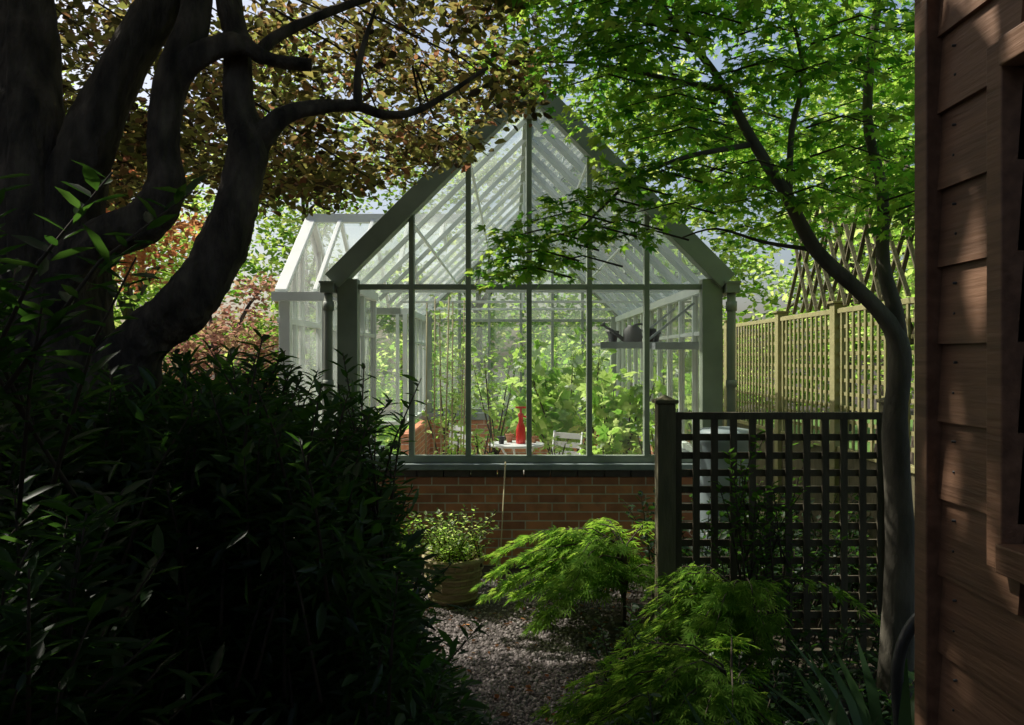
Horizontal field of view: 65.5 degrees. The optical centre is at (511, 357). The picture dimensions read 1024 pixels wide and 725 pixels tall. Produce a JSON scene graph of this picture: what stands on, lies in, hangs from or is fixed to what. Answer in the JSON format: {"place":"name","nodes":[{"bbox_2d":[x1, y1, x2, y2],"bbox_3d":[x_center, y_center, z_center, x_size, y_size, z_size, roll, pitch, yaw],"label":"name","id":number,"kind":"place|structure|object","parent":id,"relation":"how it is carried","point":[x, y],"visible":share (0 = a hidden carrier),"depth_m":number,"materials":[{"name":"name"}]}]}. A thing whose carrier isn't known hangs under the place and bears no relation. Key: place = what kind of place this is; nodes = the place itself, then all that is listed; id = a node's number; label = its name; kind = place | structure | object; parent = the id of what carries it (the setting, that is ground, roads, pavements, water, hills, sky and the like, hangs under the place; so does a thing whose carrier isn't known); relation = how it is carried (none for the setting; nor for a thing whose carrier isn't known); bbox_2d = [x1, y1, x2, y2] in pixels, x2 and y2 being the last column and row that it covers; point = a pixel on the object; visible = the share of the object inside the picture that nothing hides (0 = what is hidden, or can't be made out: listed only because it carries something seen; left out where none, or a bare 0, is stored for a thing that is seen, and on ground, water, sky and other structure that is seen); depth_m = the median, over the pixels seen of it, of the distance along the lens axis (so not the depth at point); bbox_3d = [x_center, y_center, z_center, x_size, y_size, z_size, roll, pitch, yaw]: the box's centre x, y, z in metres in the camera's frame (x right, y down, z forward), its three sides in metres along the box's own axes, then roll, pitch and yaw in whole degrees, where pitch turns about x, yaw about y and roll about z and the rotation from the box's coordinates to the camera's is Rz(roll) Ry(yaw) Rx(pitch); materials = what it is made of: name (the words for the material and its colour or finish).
{"place":"outdoors","nodes":[
{"label":"outdoors","id":0,"kind":"place"},
{"bbox_2d":[55,0,914,368],"label":"sky","id":1,"kind":"structure","parent":0,"point":[355,232],"materials":[{"name":"white"}]},
{"bbox_2d":[408,573,646,724],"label":"gravel path","id":2,"kind":"structure","parent":0,"point":[557,652],"depth_m":4.73,"materials":[{"name":"grey gravel"}]},
{"bbox_2d":[422,549,484,607],"bbox_3d":[-0.420,1.583,5.700,0.450,0.336,0.450,0,0,0],"label":"basket planter","id":3,"kind":"object","parent":2,"relation":"on","point":[456,590],"visible":0.59,"depth_m":5.53,"materials":[{"name":"brown wicker"}]},
{"bbox_2d":[407,504,499,566],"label":"planter herbs","id":4,"kind":"object","parent":3,"relation":"in","point":[455,548],"visible":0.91,"depth_m":5.63,"materials":[{"name":"green plant"}]},
{"bbox_2d":[498,462,505,580],"bbox_3d":[-0.077,1.310,6.390,0.012,0.885,0.492,0,0,5],"label":"garden cane","id":5,"kind":"object","parent":2,"relation":"on","point":[502,510],"visible":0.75,"depth_m":6.43,"materials":[{"name":"brown wood"}]},
{"bbox_2d":[425,578,767,721],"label":"fallen leaves","id":6,"kind":"object","parent":2,"relation":"on","point":[497,696],"visible":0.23,"depth_m":4.79,"materials":[{"name":"orange plant"}]},
{"bbox_2d":[530,632,786,724],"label":"dissected maple","id":7,"kind":"object","parent":2,"relation":"on","point":[695,671],"visible":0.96,"depth_m":3.37,"materials":[{"name":"green plant"}]},
{"bbox_2d":[163,369,914,724],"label":"ground","id":8,"kind":"structure","parent":0,"point":[515,569],"depth_m":5.44,"materials":[{"name":"green plant"}]},
{"bbox_2d":[0,160,440,724],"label":"laurel shrub","id":9,"kind":"object","parent":8,"relation":"on","point":[29,627],"visible":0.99,"depth_m":1.75,"materials":[{"name":"green plant"}]},
{"bbox_2d":[161,271,313,402],"bbox_3d":[-5.351,0.019,10.556,5.524,3.504,2.783,0,0,-42],"label":"red leaf shrub","id":10,"kind":"object","parent":8,"relation":"on","point":[214,337],"visible":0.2,"depth_m":11.64,"materials":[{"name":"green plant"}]},
{"bbox_2d":[0,328,490,724],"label":"evergreen shrub","id":11,"kind":"object","parent":8,"relation":"on","point":[280,587],"visible":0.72,"depth_m":2.39,"materials":[{"name":"green plant"}]},
{"bbox_2d":[0,0,560,688],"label":"copper beech tree","id":12,"kind":"object","parent":8,"relation":"on","point":[50,130],"visible":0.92,"depth_m":3.00,"materials":[{"name":"brown plant"}]},
{"bbox_2d":[288,348,427,581],"bbox_3d":[-0.646,0.495,3.096,0.639,1.068,0.617,0,0,0],"label":"willowleaf shrub","id":13,"kind":"object","parent":8,"relation":"on","point":[385,462],"visible":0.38,"depth_m":3.11,"materials":[{"name":"leaf"},{"name":"twig bark"}]},
{"bbox_2d":[394,510,451,589],"bbox_3d":[-0.977,1.433,5.761,1.059,0.641,1.557,0,0,0],"label":"sunlit shrub","id":14,"kind":"object","parent":8,"relation":"on","point":[417,513],"visible":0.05,"depth_m":6.16,"materials":[{"name":"green plant"}]},
{"bbox_2d":[421,650,501,724],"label":"shrub","id":15,"kind":"object","parent":8,"relation":"on","point":[487,717],"visible":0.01,"depth_m":3.41,"materials":[{"name":"green plant"}]},
{"bbox_2d":[271,57,741,564],"bbox_3d":[-0.258,-0.395,9.815,4.325,4.290,6.410,0,0,0],"label":"greenhouse","id":16,"kind":"object","parent":8,"relation":"on","point":[544,490],"visible":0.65,"depth_m":6.73,"materials":[{"name":"glass"}]},
{"bbox_2d":[415,360,477,454],"bbox_3d":[-0.896,0.873,10.918,0.886,1.693,0.734,0,0,0],"label":"tomato plant","id":17,"kind":"object","parent":16,"relation":"on","point":[444,405],"visible":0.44,"depth_m":10.87,"materials":[{"name":"green plant"}]},
{"bbox_2d":[423,294,472,454],"bbox_3d":[-0.644,0.545,8.162,0.516,2.350,0.754,0,0,0],"label":"cane support","id":18,"kind":"object","parent":16,"relation":"on","point":[462,350],"visible":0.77,"depth_m":8.18,"materials":[{"name":"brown wood"}]},
{"bbox_2d":[433,424,482,454],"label":"potted herb","id":19,"kind":"object","parent":16,"relation":"on","point":[454,446],"visible":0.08,"depth_m":7.54,"materials":[{"name":"plant"}]},
{"bbox_2d":[449,423,471,450],"bbox_3d":[-0.501,1.273,9.899,0.421,0.910,0.404,0,0,-38],"label":"bistro chair","id":20,"kind":"object","parent":16,"relation":"on","point":[457,428],"visible":0.1,"depth_m":9.81,"materials":[{"name":"white paint"}]},
{"bbox_2d":[471,421,500,473],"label":"potted herb","id":21,"kind":"object","parent":16,"relation":"on","point":[483,443],"visible":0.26,"depth_m":8.18,"materials":[{"name":"plant"}]},
{"bbox_2d":[457,343,534,472],"bbox_3d":[-0.325,0.754,11.578,1.246,1.933,1.237,0,0,30],"label":"citrus tree","id":22,"kind":"object","parent":16,"relation":"on","point":[492,413],"visible":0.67,"depth_m":11.55,"materials":[{"name":"green plant"}]},
{"bbox_2d":[488,440,543,454],"bbox_3d":[0.050,1.354,9.100,0.640,0.748,0.640,0,0,0],"label":"bistro table","id":23,"kind":"object","parent":16,"relation":"on","point":[513,445],"visible":0.35,"depth_m":8.93,"materials":[{"name":"white paint"}]},
{"bbox_2d":[497,436,504,443],"bbox_3d":[-0.120,0.936,9.020,0.090,0.086,0.090,0,0,0],"label":"plant pot","id":24,"kind":"object","parent":23,"relation":"on","point":[501,439],"visible":0.98,"depth_m":8.99,"materials":[{"name":"plastic"}]},
{"bbox_2d":[505,433,513,441],"bbox_3d":[-0.030,0.931,9.200,0.100,0.095,0.100,0,0,0],"label":"plant pot","id":25,"kind":"object","parent":23,"relation":"on","point":[509,437],"visible":1,"depth_m":9.17,"materials":[{"name":"ceramic"}]},
{"bbox_2d":[516,406,525,443],"bbox_3d":[0.114,0.768,9.058,0.147,0.421,0.111,0,0,-30],"label":"pressure sprayer","id":26,"kind":"object","parent":23,"relation":"on","point":[520,434],"visible":0.84,"depth_m":9.02,"materials":[{"name":"red plastic"}]},
{"bbox_2d":[532,436,536,442],"bbox_3d":[0.250,0.941,9.150,0.080,0.076,0.080,0,0,0],"label":"plant pot","id":27,"kind":"object","parent":23,"relation":"on","point":[534,438],"visible":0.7,"depth_m":9.12,"materials":[{"name":"ceramic"}]},
{"bbox_2d":[534,431,577,454],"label":"potted herb","id":28,"kind":"object","parent":16,"relation":"on","point":[559,450],"visible":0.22,"depth_m":8.03,"materials":[{"name":"plant"}]},
{"bbox_2d":[498,332,627,452],"bbox_3d":[0.625,0.685,10.424,1.620,2.070,1.782,0,0,0],"label":"fig tree","id":29,"kind":"object","parent":16,"relation":"on","point":[556,408],"visible":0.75,"depth_m":10.19,"materials":[{"name":"green plant"}]},
{"bbox_2d":[551,430,583,454],"bbox_3d":[0.501,1.273,8.701,0.404,0.910,0.421,0,0,40],"label":"bistro chair","id":30,"kind":"object","parent":16,"relation":"on","point":[568,435],"visible":0.17,"depth_m":8.84,"materials":[{"name":"white paint"}]},
{"bbox_2d":[548,326,616,449],"bbox_3d":[1.076,0.647,11.532,1.122,2.146,1.699,0,0,-14],"label":"pepper plant","id":31,"kind":"object","parent":16,"relation":"on","point":[599,370],"visible":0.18,"depth_m":11.46,"materials":[{"name":"green plant"}]},
{"bbox_2d":[576,418,634,454],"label":"fig tree","id":32,"kind":"object","parent":16,"relation":"on","point":[606,449],"visible":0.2,"depth_m":7.78,"materials":[{"name":"green plant"}]},
{"bbox_2d":[607,331,618,341],"bbox_3d":[0.950,-0.193,7.500,0.120,0.114,0.120,0,0,0],"label":"plant pot","id":33,"kind":"object","parent":16,"relation":"on","point":[612,337],"visible":0.72,"depth_m":7.46,"materials":[{"name":"plastic"}]},
{"bbox_2d":[600,322,642,341],"bbox_3d":[1.053,-0.235,7.400,0.473,0.197,0.180,0,0,0],"label":"watering can","id":34,"kind":"object","parent":16,"relation":"on","point":[632,333],"visible":0.8,"depth_m":7.34,"materials":[{"name":"plastic"}]},
{"bbox_2d":[580,368,665,454],"bbox_3d":[1.125,0.913,8.784,0.986,1.613,1.028,0,0,31],"label":"fig tree","id":35,"kind":"object","parent":16,"relation":"on","point":[625,402],"visible":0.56,"depth_m":8.62,"materials":[{"name":"green plant"}]},
{"bbox_2d":[623,407,654,454],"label":"tomato plant","id":36,"kind":"object","parent":16,"relation":"on","point":[652,443],"visible":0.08,"depth_m":7.38,"materials":[{"name":"green plant"}]},
{"bbox_2d":[592,302,698,349],"bbox_3d":[1.245,-0.289,7.620,0.890,0.438,1.240,0,0,0],"label":"greenhouse shelf","id":37,"kind":"object","parent":16,"relation":"attached to","point":[657,345],"visible":0.81,"depth_m":7.20,"materials":[{"name":"metal"}]},
{"bbox_2d":[642,328,655,341],"bbox_3d":[1.280,-0.203,7.450,0.140,0.133,0.140,0,0,0],"label":"plant pot","id":38,"kind":"object","parent":16,"relation":"on","point":[652,331],"visible":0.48,"depth_m":7.40,"materials":[{"name":"plastic"}]},
{"bbox_2d":[654,331,660,341],"bbox_3d":[1.380,-0.193,7.700,0.120,0.114,0.120,0,0,0],"label":"plant pot","id":39,"kind":"object","parent":16,"relation":"on","point":[656,337],"visible":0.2,"depth_m":7.66,"materials":[{"name":"plastic"}]},
{"bbox_2d":[114,239,913,411],"bbox_3d":[1.470,-1.109,25.678,41.769,6.109,5.738,0,0,3],"label":"boundary hedge","id":40,"kind":"object","parent":8,"relation":"on","point":[384,370],"visible":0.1,"depth_m":25.73,"materials":[{"name":"green plant"}]},
{"bbox_2d":[470,517,692,638],"bbox_3d":[0.458,1.419,5.174,1.498,0.701,1.731,0,0,28],"label":"dissected maple","id":41,"kind":"object","parent":8,"relation":"on","point":[591,564],"visible":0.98,"depth_m":4.94,"materials":[{"name":"green plant"}]},
{"bbox_2d":[464,0,914,724],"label":"japanese maple tree","id":42,"kind":"object","parent":8,"relation":"on","point":[808,72],"visible":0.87,"depth_m":3.66,"materials":[{"name":"green plant"}]},
{"bbox_2d":[700,426,748,583],"bbox_3d":[1.660,1.145,6.200,0.427,1.210,0.427,0,0,45],"label":"water butt","id":43,"kind":"object","parent":8,"relation":"on","point":[742,446],"visible":0.28,"depth_m":6.04,"materials":[{"name":"grey plastic"}]},
{"bbox_2d":[612,481,875,644],"bbox_3d":[1.764,1.326,5.481,2.252,0.856,2.032,0,0,0],"label":"shade shrub","id":44,"kind":"object","parent":8,"relation":"on","point":[853,551],"visible":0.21,"depth_m":5.26,"materials":[{"name":"green plant"}]},
{"bbox_2d":[614,561,880,685],"bbox_3d":[1.115,1.427,4.096,1.036,0.686,1.226,0,0,-41],"label":"dissected maple","id":45,"kind":"object","parent":8,"relation":"on","point":[722,607],"visible":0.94,"depth_m":3.94,"materials":[{"name":"green plant"}]},
{"bbox_2d":[584,599,914,724],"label":"border shrub","id":46,"kind":"object","parent":8,"relation":"on","point":[790,686],"visible":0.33,"depth_m":3.79,"materials":[{"name":"green plant"}]},
{"bbox_2d":[652,395,884,657],"bbox_3d":[1.502,0.981,4.500,1.405,1.538,0.130,0,0,0],"label":"trellis panel","id":47,"kind":"object","parent":8,"relation":"on","point":[670,489],"visible":0.56,"depth_m":4.48,"materials":[{"name":"brown wood"}]},
{"bbox_2d":[706,429,846,638],"bbox_3d":[1.437,0.964,4.433,0.750,1.160,0.590,0,0,0],"label":"climbing shrub","id":48,"kind":"object","parent":47,"relation":"attached to","point":[739,530],"visible":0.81,"depth_m":4.40,"materials":[{"name":"green plant"}]},
{"bbox_2d":[683,637,914,724],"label":"iris clump","id":49,"kind":"object","parent":8,"relation":"on","point":[859,711],"visible":0.74,"depth_m":3.11,"materials":[{"name":"green plant"}]},
{"bbox_2d":[723,143,914,591],"bbox_3d":[2.658,0.098,8.900,0.206,3.304,8.730,0,0,0],"label":"trellis fence","id":50,"kind":"object","parent":8,"relation":"on","point":[838,340],"visible":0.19,"depth_m":6.68,"materials":[{"name":"brown wood"}]},
{"bbox_2d":[741,51,914,464],"bbox_3d":[4.899,-1.618,9.837,4.464,6.762,9.796,0,0,21],"label":"green tree","id":51,"kind":"object","parent":8,"relation":"on","point":[910,278],"visible":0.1,"depth_m":10.04,"materials":[{"name":"green plant"}]},
{"bbox_2d":[891,613,914,724],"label":"hose pipe","id":52,"kind":"object","parent":8,"relation":"on","point":[904,639],"visible":0.44,"depth_m":2.93,"materials":[{"name":"plastic"}]},
{"bbox_2d":[915,0,1023,724],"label":"garden shed","id":53,"kind":"structure","parent":8,"relation":"on","point":[969,362],"depth_m":1.52,"materials":[{"name":"brown wood"}]},
{"bbox_2d":[987,22,1023,584],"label":"window frame","id":54,"kind":"structure","parent":53,"relation":"in","point":[1005,89],"depth_m":1.37,"materials":[{"name":"brown wood"}]},
{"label":"paving slabs","id":55,"kind":"object","parent":8,"relation":"on","visible":0},
{"bbox_2d":[106,118,207,292],"bbox_3d":[-4.372,-0.375,8.001,2.642,4.272,1.878,0,0,19],"label":"copper plum tree","id":56,"kind":"object","parent":55,"relation":"on","point":[180,225],"visible":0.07,"depth_m":8.13,"materials":[{"name":"orange plant"}]},
{"bbox_2d":[309,415,912,453],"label":"lawn","id":57,"kind":"structure","parent":0,"point":[387,417],"depth_m":19.02,"materials":[{"name":"green plant"}]},
{"bbox_2d":[111,109,264,326],"bbox_3d":[-8.237,-1.601,13.534,4.434,6.728,7.891,0,0,23],"label":"garden tree","id":58,"kind":"object","parent":57,"relation":"on","point":[128,296],"visible":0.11,"depth_m":15.50,"materials":[{"name":"green plant"}]},
{"bbox_2d":[62,14,914,430],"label":"background trees","id":59,"kind":"object","parent":57,"relation":"on","point":[478,328],"visible":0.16,"depth_m":20.91,"materials":[{"name":"green plant"}]},
{"bbox_2d":[369,305,774,450],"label":"garden shrubs","id":60,"kind":"object","parent":57,"relation":"on","point":[546,358],"visible":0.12,"depth_m":15.48,"materials":[{"name":"green plant"}]}
]}

